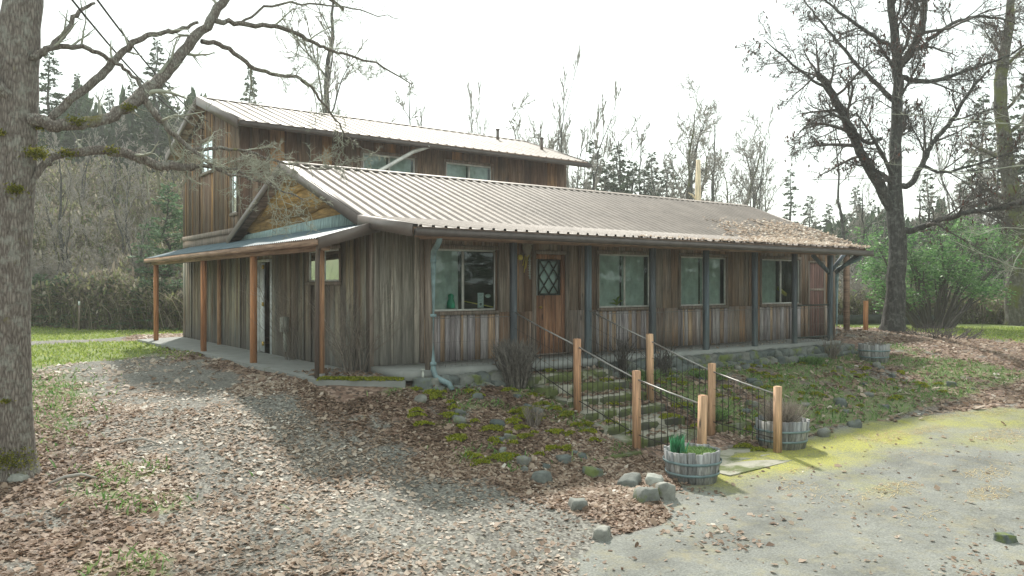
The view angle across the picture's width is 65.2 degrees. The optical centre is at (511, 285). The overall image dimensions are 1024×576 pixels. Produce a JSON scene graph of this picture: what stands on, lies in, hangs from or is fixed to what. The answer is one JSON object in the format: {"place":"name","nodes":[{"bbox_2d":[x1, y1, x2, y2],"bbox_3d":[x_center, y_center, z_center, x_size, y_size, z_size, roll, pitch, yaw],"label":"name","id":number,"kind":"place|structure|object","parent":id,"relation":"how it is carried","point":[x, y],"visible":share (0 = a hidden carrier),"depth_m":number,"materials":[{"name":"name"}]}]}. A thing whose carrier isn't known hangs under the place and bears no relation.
{"place":"outdoors","nodes":[
{"label":"outdoors","id":0,"kind":"place"},
{"bbox_2d":[0,214,1023,575],"bbox_3d":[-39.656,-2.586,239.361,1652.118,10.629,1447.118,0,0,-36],"label":"ground","id":1,"kind":"structure","parent":0,"point":[814,532],"depth_m":9.56,"materials":[{"name":"grey gravel"}]},
{"bbox_2d":[33,193,71,279],"bbox_3d":[-18.909,-1.245,32.643,1.503,5.090,1.479,0,0,13],"label":"bare tree","id":2,"kind":"object","parent":1,"relation":"on","point":[50,244],"visible":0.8,"depth_m":32.57,"materials":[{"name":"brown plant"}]},
{"bbox_2d":[37,51,74,172],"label":"conifer tree","id":3,"kind":"object","parent":1,"relation":"on","point":[47,99],"visible":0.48,"depth_m":49.90,"materials":[{"name":"green plant"}]},
{"bbox_2d":[31,275,82,325],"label":"conifer tree","id":4,"kind":"object","parent":1,"relation":"on","point":[52,295],"visible":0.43,"depth_m":30.81,"materials":[{"name":"plant"}]},
{"bbox_2d":[37,178,86,279],"bbox_3d":[-18.714,-1.858,33.355,2.191,6.300,1.521,0,0,15],"label":"bare tree","id":5,"kind":"object","parent":1,"relation":"on","point":[44,202],"visible":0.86,"depth_m":33.23,"materials":[{"name":"grey wood"}]},
{"bbox_2d":[34,132,89,258],"bbox_3d":[-20.570,-3.306,36.120,2.623,7.398,2.360,0,0,-18],"label":"bare tree","id":6,"kind":"object","parent":1,"relation":"on","point":[60,199],"visible":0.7,"depth_m":35.94,"materials":[{"name":"grey plant"}]},
{"bbox_2d":[31,245,117,311],"bbox_3d":[-17.488,0.014,32.092,2.923,3.429,2.530,0,0,-21],"label":"bare shrub","id":7,"kind":"object","parent":1,"relation":"on","point":[82,258],"visible":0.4,"depth_m":32.10,"materials":[{"name":"plant"}]},
{"bbox_2d":[62,73,90,165],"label":"conifer tree","id":8,"kind":"object","parent":1,"relation":"on","point":[75,85],"visible":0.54,"depth_m":54.88,"materials":[{"name":"plant"}]},
{"bbox_2d":[51,128,106,223],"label":"bare tree","id":9,"kind":"object","parent":1,"relation":"on","point":[83,176],"visible":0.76,"depth_m":42.23,"materials":[{"name":"grey wood"}]},
{"bbox_2d":[70,155,113,247],"bbox_3d":[-19.549,-3.132,37.277,1.982,6.713,1.950,0,0,-36],"label":"bare tree","id":10,"kind":"object","parent":1,"relation":"on","point":[85,233],"visible":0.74,"depth_m":37.31,"materials":[{"name":"grey plant"}]},
{"bbox_2d":[79,190,118,275],"bbox_3d":[-17.617,-1.524,34.318,1.691,5.372,1.719,0,0,-8],"label":"bare tree","id":11,"kind":"object","parent":1,"relation":"on","point":[100,216],"visible":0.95,"depth_m":34.13,"materials":[{"name":"grey plant"}]},
{"bbox_2d":[92,140,143,256],"bbox_3d":[-18.442,-3.591,38.262,1.898,7.257,2.734,0,0,11],"label":"bare tree","id":12,"kind":"object","parent":1,"relation":"on","point":[124,214],"visible":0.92,"depth_m":38.13,"materials":[{"name":"grey wood"}]},
{"bbox_2d":[102,115,138,202],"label":"bare tree","id":13,"kind":"object","parent":1,"relation":"on","point":[115,172],"visible":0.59,"depth_m":44.99,"materials":[{"name":"plant"}]},
{"bbox_2d":[111,279,160,330],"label":"conifer tree","id":14,"kind":"object","parent":1,"relation":"on","point":[141,284],"visible":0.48,"depth_m":30.78,"materials":[{"name":"plant"}]},
{"bbox_2d":[115,195,158,273],"bbox_3d":[-16.104,-1.421,34.704,1.293,5.356,1.863,0,0,23],"label":"bare tree","id":15,"kind":"object","parent":1,"relation":"on","point":[129,246],"visible":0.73,"depth_m":34.58,"materials":[{"name":"plant"}]},
{"bbox_2d":[124,126,153,222],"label":"bare tree","id":16,"kind":"object","parent":1,"relation":"on","point":[140,166],"visible":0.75,"depth_m":43.86,"materials":[{"name":"grey plant"}]},
{"bbox_2d":[123,218,165,275],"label":"conifer tree","id":17,"kind":"object","parent":1,"relation":"on","point":[148,239],"visible":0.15,"depth_m":35.88,"materials":[{"name":"plant"}]},
{"bbox_2d":[127,37,180,188],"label":"conifer tree","id":18,"kind":"object","parent":1,"relation":"on","point":[155,135],"visible":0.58,"depth_m":55.84,"materials":[{"name":"green plant"}]},
{"bbox_2d":[127,183,182,284],"bbox_3d":[-14.743,-1.494,34.394,3.414,5.923,4.236,0,0,-24],"label":"conifer tree","id":19,"kind":"object","parent":1,"relation":"on","point":[173,221],"visible":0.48,"depth_m":34.19,"materials":[{"name":"green plant"}]},
{"bbox_2d":[0,0,417,481],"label":"oak tree","id":20,"kind":"object","parent":1,"relation":"on","point":[22,54],"visible":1,"depth_m":9.46,"materials":[{"name":"grey plant"}]},
{"bbox_2d":[275,0,395,121],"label":"bare tree","id":21,"kind":"object","parent":1,"relation":"on","point":[329,58],"visible":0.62,"depth_m":33.99,"materials":[{"name":"grey wood"}]},
{"bbox_2d":[466,79,522,139],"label":"bare tree","id":22,"kind":"object","parent":1,"relation":"on","point":[477,123],"visible":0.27,"depth_m":64.62,"materials":[{"name":"plant"}]},
{"bbox_2d":[137,96,873,391],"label":"wooden house","id":23,"kind":"structure","parent":1,"relation":"on","point":[432,219],"depth_m":17.75,"materials":[{"name":"brown wood"}]},
{"bbox_2d":[71,0,203,129],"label":"overhead cable","id":24,"kind":"object","parent":23,"relation":"attached to","point":[91,23],"visible":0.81,"depth_m":11.12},
{"bbox_2d":[199,135,212,176],"bbox_3d":[-8.396,-3.558,22.026,0.085,1.005,1.240,0,0,-37],"label":"window","id":25,"kind":"structure","parent":23,"relation":"in","point":[209,153],"depth_m":22.01,"materials":[{"name":"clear glass"}]},
{"bbox_2d":[229,167,237,216],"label":"window","id":26,"kind":"structure","parent":23,"relation":"in","point":[235,210],"depth_m":20.17,"materials":[{"name":"clear glass"}]},
{"bbox_2d":[257,259,271,353],"bbox_3d":[-5.668,0.469,18.335,0.140,2.139,0.900,0,0,-37],"label":"door","id":27,"kind":"structure","parent":23,"relation":"in","point":[260,266],"depth_m":18.39,"materials":[{"name":"white paint"}]},
{"bbox_2d":[305,244,340,284],"bbox_3d":[-3.694,-0.393,15.672,0.085,0.775,1.650,0,0,-37],"label":"window","id":28,"kind":"structure","parent":23,"relation":"in","point":[332,257],"depth_m":15.49,"materials":[{"name":"clear glass"}]},
{"bbox_2d":[360,150,417,173],"bbox_3d":[-3.447,-3.112,22.336,1.770,1.175,0.191,0,0,-37],"label":"window","id":29,"kind":"structure","parent":23,"relation":"in","point":[404,165],"depth_m":22.34,"materials":[{"name":"white glass"}]},
{"bbox_2d":[432,244,499,315],"bbox_3d":[-0.959,-0.108,15.258,1.670,1.325,0.191,0,0,-37],"label":"window","id":30,"kind":"structure","parent":23,"relation":"in","point":[446,282],"depth_m":15.21,"materials":[{"name":"clear glass"}]},
{"bbox_2d":[444,159,493,180],"bbox_3d":[-1.305,-3.112,23.921,1.780,1.175,0.191,0,0,-37],"label":"window","id":31,"kind":"structure","parent":23,"relation":"in","point":[455,169],"depth_m":23.92,"materials":[{"name":"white glass"}]},
{"bbox_2d":[532,250,568,354],"bbox_3d":[0.807,0.350,16.495,0.960,2.141,0.150,0,0,-37],"label":"door","id":32,"kind":"structure","parent":23,"relation":"in","point":[550,273],"depth_m":16.53,"materials":[{"name":"brown wood"}]},
{"bbox_2d":[596,250,648,310],"bbox_3d":[2.474,-0.108,17.798,1.710,1.325,0.191,0,0,-37],"label":"window","id":33,"kind":"structure","parent":23,"relation":"in","point":[607,261],"depth_m":17.78,"materials":[{"name":"glass"}]},
{"bbox_2d":[678,253,728,308],"bbox_3d":[4.600,-0.108,19.371,1.800,1.325,0.191,0,0,-37],"label":"window","id":34,"kind":"structure","parent":23,"relation":"in","point":[688,266],"depth_m":19.36,"materials":[{"name":"glass"}]},
{"bbox_2d":[640,217,869,247],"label":"roof leaves","id":35,"kind":"object","parent":23,"relation":"on","point":[789,239],"visible":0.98,"depth_m":21.04,"materials":[{"name":"brown plant"}]},
{"bbox_2d":[760,256,801,306],"bbox_3d":[7.084,-0.108,21.209,1.800,1.325,0.191,0,0,-37],"label":"window","id":36,"kind":"structure","parent":23,"relation":"in","point":[767,263],"depth_m":21.10,"materials":[{"name":"white glass"}]},
{"bbox_2d":[808,261,824,335],"bbox_3d":[8.420,0.370,22.160,0.800,2.100,0.070,0,0,-37],"label":"door","id":37,"kind":"structure","parent":23,"relation":"in","point":[816,275],"depth_m":22.15,"materials":[{"name":"brown wood"}]},
{"bbox_2d":[0,325,1023,575],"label":"fallen leaves","id":38,"kind":"object","parent":1,"relation":"on","point":[606,491],"visible":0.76,"depth_m":10.17,"materials":[{"name":"brown plant"}]},
{"bbox_2d":[489,337,542,388],"bbox_3d":[0.038,1.326,14.016,1.067,0.909,0.905,0,0,-36],"label":"pruned shrub","id":39,"kind":"object","parent":1,"relation":"on","point":[515,361],"visible":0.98,"depth_m":13.82,"materials":[{"name":"grey plant"}]},
{"bbox_2d":[31,137,1004,330],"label":"undergrowth","id":40,"kind":"object","parent":1,"relation":"on","point":[112,234],"visible":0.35,"depth_m":36.81,"materials":[{"name":"brown plant"}]},
{"bbox_2d":[28,342,1023,575],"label":"weeds","id":41,"kind":"object","parent":1,"relation":"on","point":[495,450],"visible":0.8,"depth_m":15.17,"materials":[{"name":"green plant"}]},
{"bbox_2d":[31,325,1023,366],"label":"grass","id":42,"kind":"structure","parent":1,"relation":"on","point":[58,348],"depth_m":23.14,"materials":[{"name":"green plant"}]},
{"bbox_2d":[38,78,1023,288],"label":"distant woods","id":43,"kind":"object","parent":1,"relation":"on","point":[108,132],"visible":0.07,"depth_m":59.71,"materials":[{"name":"plant"}]},
{"bbox_2d":[522,401,548,425],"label":"dry weed","id":44,"kind":"object","parent":1,"relation":"on","point":[530,420],"visible":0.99,"depth_m":12.34,"materials":[{"name":"plant"}]},
{"bbox_2d":[505,92,569,148],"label":"bare tree","id":45,"kind":"object","parent":1,"relation":"on","point":[535,137],"visible":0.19,"depth_m":54.74,"materials":[{"name":"grey plant"}]},
{"bbox_2d":[530,470,552,483],"bbox_3d":[0.368,2.466,10.178,0.272,0.226,0.227,0,0,26],"label":"rock","id":46,"kind":"object","parent":1,"relation":"on","point":[542,476],"visible":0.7,"depth_m":10.11,"materials":[{"name":"stone"}]},
{"bbox_2d":[550,92,597,189],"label":"bare tree","id":47,"kind":"object","parent":1,"relation":"on","point":[585,169],"visible":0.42,"depth_m":51.91,"materials":[{"name":"grey wood"}]},
{"bbox_2d":[568,497,587,509],"bbox_3d":[0.752,2.495,9.046,0.224,0.178,0.271,0,0,-7],"label":"rock","id":48,"kind":"object","parent":1,"relation":"on","point":[577,503],"visible":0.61,"depth_m":8.94,"materials":[{"name":"stone"}]},
{"bbox_2d":[536,81,620,190],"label":"bare tree","id":49,"kind":"object","parent":1,"relation":"on","point":[596,179],"visible":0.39,"depth_m":53.51,"materials":[{"name":"grey wood"}]},
{"bbox_2d":[555,44,602,188],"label":"bare tree","id":50,"kind":"object","parent":1,"relation":"on","point":[563,145],"visible":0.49,"depth_m":48.86,"materials":[{"name":"grey wood"}]},
{"bbox_2d":[576,140,607,190],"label":"conifer tree","id":51,"kind":"object","parent":1,"relation":"on","point":[591,150],"visible":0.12,"depth_m":57.83,"materials":[{"name":"plant"}]},
{"bbox_2d":[582,466,603,477],"bbox_3d":[1.063,2.483,10.562,0.243,0.174,0.280,0,0,-36],"label":"rock","id":52,"kind":"object","parent":1,"relation":"on","point":[592,472],"visible":0.67,"depth_m":10.48,"materials":[{"name":"stone"}]},
{"bbox_2d":[592,525,611,540],"bbox_3d":[0.905,2.557,8.125,0.190,0.218,0.227,0,0,15],"label":"rock","id":53,"kind":"object","parent":1,"relation":"on","point":[601,532],"visible":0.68,"depth_m":8.05,"materials":[{"name":"stone"}]},
{"bbox_2d":[598,162,621,191],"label":"conifer tree","id":54,"kind":"object","parent":1,"relation":"on","point":[611,176],"visible":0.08,"depth_m":59.83,"materials":[{"name":"plant"}]},
{"bbox_2d":[603,145,636,193],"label":"conifer tree","id":55,"kind":"object","parent":1,"relation":"on","point":[621,164],"visible":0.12,"depth_m":61.87,"materials":[{"name":"plant"}]},
{"bbox_2d":[608,333,637,377],"bbox_3d":[2.154,1.357,15.481,0.519,0.880,0.802,0,0,-21],"label":"dead shrub","id":56,"kind":"object","parent":1,"relation":"on","point":[622,366],"visible":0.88,"depth_m":15.46,"materials":[{"name":"plant"}]},
{"bbox_2d":[598,114,654,190],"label":"bare tree","id":57,"kind":"object","parent":1,"relation":"on","point":[610,131],"visible":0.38,"depth_m":64.77,"materials":[{"name":"plant"}]},
{"bbox_2d":[617,472,641,486],"bbox_3d":[1.470,2.499,10.111,0.279,0.246,0.311,0,0,24],"label":"rock","id":58,"kind":"object","parent":1,"relation":"on","point":[632,479],"visible":0.66,"depth_m":10.05,"materials":[{"name":"stone"}]},
{"bbox_2d":[618,161,642,193],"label":"conifer tree","id":59,"kind":"object","parent":1,"relation":"on","point":[625,184],"visible":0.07,"depth_m":55.90,"materials":[{"name":"plant"}]},
{"bbox_2d":[316,356,948,466],"bbox_3d":[3.703,2.011,14.707,13.580,1.080,4.474,0,0,-31],"label":"moss","id":60,"kind":"object","parent":1,"relation":"on","point":[434,393],"visible":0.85,"depth_m":12.71,"materials":[{"name":"green plant"}]},
{"bbox_2d":[634,168,657,195],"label":"conifer tree","id":61,"kind":"object","parent":1,"relation":"on","point":[644,189],"visible":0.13,"depth_m":57.92,"materials":[{"name":"plant"}]},
{"bbox_2d":[633,486,660,503],"bbox_3d":[1.580,2.509,9.408,0.278,0.298,0.270,0,0,-16],"label":"rock","id":62,"kind":"object","parent":1,"relation":"on","point":[643,494],"visible":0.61,"depth_m":9.32,"materials":[{"name":"stone"}]},
{"bbox_2d":[527,367,768,464],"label":"garden steps","id":63,"kind":"structure","parent":1,"relation":"on","point":[535,383],"depth_m":13.54,"materials":[{"name":"stone"}]},
{"bbox_2d":[514,312,707,450],"bbox_3d":[1.357,1.560,12.769,0.109,2.161,4.373,0,0,-36],"label":"wire railing","id":64,"kind":"object","parent":63,"relation":"on","point":[702,403],"visible":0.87,"depth_m":12.25,"materials":[{"name":"brown wood"}]},
{"bbox_2d":[589,310,781,452],"bbox_3d":[2.793,1.550,13.876,0.117,2.141,4.301,0,0,-36],"label":"wire railing","id":65,"kind":"object","parent":63,"relation":"on","point":[711,408],"visible":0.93,"depth_m":13.20,"materials":[{"name":"brown wood"}]},
{"bbox_2d":[641,152,664,196],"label":"conifer tree","id":66,"kind":"object","parent":1,"relation":"on","point":[653,170],"visible":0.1,"depth_m":63.90,"materials":[{"name":"plant"}]},
{"bbox_2d":[638,338,678,376],"bbox_3d":[2.961,1.446,16.225,0.656,0.763,0.829,0,0,-36],"label":"dead shrub","id":67,"kind":"object","parent":1,"relation":"on","point":[665,357],"visible":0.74,"depth_m":16.08,"materials":[{"name":"plant"}]},
{"bbox_2d":[655,482,675,500],"bbox_3d":[1.847,2.504,9.614,0.227,0.331,0.323,0,0,3],"label":"rock","id":68,"kind":"object","parent":1,"relation":"on","point":[667,491],"visible":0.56,"depth_m":9.48,"materials":[{"name":"stone"}]},
{"bbox_2d":[643,109,712,198],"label":"bare tree","id":69,"kind":"object","parent":1,"relation":"on","point":[658,185],"visible":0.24,"depth_m":57.30,"materials":[{"name":"plant"}]},
{"bbox_2d":[663,129,719,198],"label":"bare tree","id":70,"kind":"object","parent":1,"relation":"on","point":[678,183],"visible":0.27,"depth_m":60.25,"materials":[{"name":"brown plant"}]},
{"bbox_2d":[663,443,721,484],"bbox_3d":[2.380,2.361,10.569,0.769,0.442,0.769,0,0,-36],"label":"barrel planter","id":71,"kind":"object","parent":1,"relation":"on","point":[697,469],"visible":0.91,"depth_m":10.27,"materials":[{"name":"grey wood"}]},
{"bbox_2d":[669,432,690,453],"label":"bulb leaves","id":72,"kind":"object","parent":71,"relation":"in","point":[677,445],"visible":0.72,"depth_m":10.49,"materials":[{"name":"plant"}]},
{"bbox_2d":[682,445,722,454],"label":"planter weeds","id":73,"kind":"object","parent":71,"relation":"on","point":[700,450],"visible":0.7,"depth_m":10.59,"materials":[{"name":"plant"}]},
{"bbox_2d":[689,160,700,199],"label":"dead snag","id":74,"kind":"object","parent":1,"relation":"on","point":[697,196],"visible":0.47,"depth_m":44.90,"materials":[{"name":"brown wood"}]},
{"bbox_2d":[664,74,731,201],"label":"bare tree","id":75,"kind":"object","parent":1,"relation":"on","point":[690,155],"visible":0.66,"depth_m":48.85,"materials":[{"name":"grey plant"}]},
{"bbox_2d":[650,99,755,204],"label":"bare tree","id":76,"kind":"object","parent":1,"relation":"on","point":[691,176],"visible":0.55,"depth_m":56.04,"materials":[{"name":"grey wood"}]},
{"bbox_2d":[684,96,744,202],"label":"bare tree","id":77,"kind":"object","parent":1,"relation":"on","point":[713,183],"visible":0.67,"depth_m":54.20,"materials":[{"name":"grey plant"}]},
{"bbox_2d":[689,405,741,420],"bbox_3d":[3.446,2.213,14.014,1.234,0.200,1.084,0,0,-22],"label":"weed clump","id":78,"kind":"object","parent":1,"relation":"on","point":[719,414],"visible":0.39,"depth_m":13.87,"materials":[{"name":"plant"}]},
{"bbox_2d":[712,109,771,210],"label":"bare tree","id":79,"kind":"object","parent":1,"relation":"on","point":[750,174],"visible":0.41,"depth_m":59.95,"materials":[{"name":"grey plant"}]},
{"bbox_2d":[730,100,776,209],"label":"bare tree","id":80,"kind":"object","parent":1,"relation":"on","point":[758,201],"visible":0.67,"depth_m":55.16,"materials":[{"name":"grey plant"}]},
{"bbox_2d":[728,126,787,210],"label":"bare tree","id":81,"kind":"object","parent":1,"relation":"on","point":[743,185],"visible":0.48,"depth_m":61.52,"materials":[{"name":"plant"}]},
{"bbox_2d":[744,124,775,212],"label":"bare tree","id":82,"kind":"object","parent":1,"relation":"on","point":[757,184],"visible":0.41,"depth_m":60.01,"materials":[{"name":"grey plant"}]},
{"bbox_2d":[754,414,809,449],"bbox_3d":[4.276,2.330,12.681,0.848,0.462,0.848,0,0,-36],"label":"barrel planter","id":83,"kind":"object","parent":1,"relation":"on","point":[795,435],"visible":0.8,"depth_m":12.37,"materials":[{"name":"grey wood"}]},
{"bbox_2d":[756,396,811,422],"bbox_3d":[4.239,1.960,12.688,0.888,0.468,0.903,0,0,-15],"label":"dry lavender","id":84,"kind":"object","parent":83,"relation":"on","point":[790,409],"visible":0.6,"depth_m":12.56,"materials":[{"name":"beige plant"}]},
{"bbox_2d":[781,169,800,223],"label":"conifer tree","id":85,"kind":"object","parent":1,"relation":"on","point":[791,203],"visible":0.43,"depth_m":74.85,"materials":[{"name":"plant"}]},
{"bbox_2d":[816,335,848,358],"bbox_3d":[7.961,1.501,19.749,0.777,0.618,0.761,0,0,-36],"label":"leafless shrub","id":86,"kind":"object","parent":1,"relation":"on","point":[835,351],"visible":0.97,"depth_m":19.72,"materials":[{"name":"plant"}]},
{"bbox_2d":[826,122,859,240],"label":"bare tree","id":87,"kind":"object","parent":1,"relation":"on","point":[839,206],"visible":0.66,"depth_m":46.06,"materials":[{"name":"grey wood"}]},
{"bbox_2d":[839,172,885,286],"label":"bare tree","id":88,"kind":"object","parent":1,"relation":"on","point":[863,223],"visible":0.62,"depth_m":41.73,"materials":[{"name":"grey wood"}]},
{"bbox_2d":[850,186,886,281],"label":"bare tree","id":89,"kind":"object","parent":1,"relation":"on","point":[864,214],"visible":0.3,"depth_m":44.25,"materials":[{"name":"plant"}]},
{"bbox_2d":[858,343,890,362],"bbox_3d":[8.968,1.664,19.823,0.749,0.462,0.749,0,0,-36],"label":"barrel planter","id":90,"kind":"object","parent":1,"relation":"on","point":[878,352],"visible":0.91,"depth_m":19.54,"materials":[{"name":"grey wood"}]},
{"bbox_2d":[735,0,1023,331],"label":"oak tree","id":91,"kind":"object","parent":1,"relation":"on","point":[890,195],"visible":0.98,"depth_m":25.58,"materials":[{"name":"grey plant"}]},
{"bbox_2d":[736,407,1023,556],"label":"fallen leaves","id":92,"kind":"object","parent":1,"relation":"on","point":[995,494],"visible":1,"depth_m":10.96,"materials":[{"name":"brown plant"}]},
{"bbox_2d":[835,314,933,323],"bbox_3d":[16.193,1.523,36.336,6.965,0.475,0.924,0,0,4],"label":"timber edging","id":93,"kind":"object","parent":1,"relation":"on","point":[872,319],"visible":0.16,"depth_m":36.07,"materials":[{"name":"wood"}]},
{"bbox_2d":[905,172,948,265],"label":"bare tree","id":94,"kind":"object","parent":1,"relation":"on","point":[919,217],"visible":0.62,"depth_m":44.54,"materials":[{"name":"grey wood"}]},
{"bbox_2d":[909,171,946,268],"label":"conifer tree","id":95,"kind":"object","parent":1,"relation":"on","point":[931,187],"visible":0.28,"depth_m":55.92,"materials":[{"name":"plant"}]},
{"bbox_2d":[847,211,1023,328],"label":"rhododendron bush","id":96,"kind":"object","parent":1,"relation":"on","point":[932,275],"visible":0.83,"depth_m":31.47,"materials":[{"name":"green plant"}]},
{"bbox_2d":[899,321,984,339],"bbox_3d":[13.451,1.403,25.255,2.728,0.538,2.761,0,0,-36],"label":"root brush","id":97,"kind":"object","parent":1,"relation":"on","point":[949,333],"visible":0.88,"depth_m":24.98,"materials":[{"name":"plant"}]},
{"bbox_2d":[919,159,977,266],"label":"tree","id":98,"kind":"object","parent":1,"relation":"on","point":[957,201],"visible":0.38,"depth_m":43.56,"materials":[{"name":"grey plant"}]},
{"bbox_2d":[884,94,1023,282],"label":"leaning sapling","id":99,"kind":"object","parent":1,"relation":"on","point":[1005,264],"visible":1,"depth_m":18.34,"materials":[{"name":"plant"}]},
{"bbox_2d":[925,113,993,279],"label":"bare tree","id":100,"kind":"object","parent":1,"relation":"on","point":[948,195],"visible":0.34,"depth_m":46.62,"materials":[{"name":"grey plant"}]},
{"bbox_2d":[948,94,1004,276],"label":"conifer tree","id":101,"kind":"object","parent":1,"relation":"on","point":[986,100],"visible":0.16,"depth_m":51.97,"materials":[{"name":"green plant"}]},
{"bbox_2d":[952,0,1023,325],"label":"mossy tree","id":102,"kind":"object","parent":1,"relation":"on","point":[1014,313],"visible":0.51,"depth_m":35.78,"materials":[{"name":"brown plant"}]},
{"bbox_2d":[962,141,1023,281],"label":"bare tree","id":103,"kind":"object","parent":1,"relation":"on","point":[996,272],"visible":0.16,"depth_m":41.83,"materials":[{"name":"plant"}]},
{"bbox_2d":[968,102,1023,270],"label":"conifer tree","id":104,"kind":"object","parent":1,"relation":"on","point":[995,176],"visible":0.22,"depth_m":44.68,"materials":[{"name":"green plant"}]},
{"bbox_2d":[993,531,1017,543],"bbox_3d":[5.062,2.606,8.197,0.226,0.155,0.173,0,0,-16],"label":"rock","id":105,"kind":"object","parent":1,"relation":"on","point":[1006,537],"visible":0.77,"depth_m":8.15,"materials":[{"name":"stone"}]},
{"bbox_2d":[1009,60,1023,196],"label":"conifer tree","id":106,"kind":"object","parent":1,"relation":"on","point":[1017,116],"visible":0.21,"depth_m":50.42,"materials":[{"name":"green wood"}]},
{"bbox_2d":[0,0,1023,230],"label":"sky","id":107,"kind":"structure","parent":0,"point":[513,48],"materials":[{"name":"white"}]},
{"bbox_2d":[719,460,792,475],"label":"path","id":108,"kind":"structure","parent":0,"point":[741,467],"depth_m":11.27,"materials":[{"name":"concrete"}]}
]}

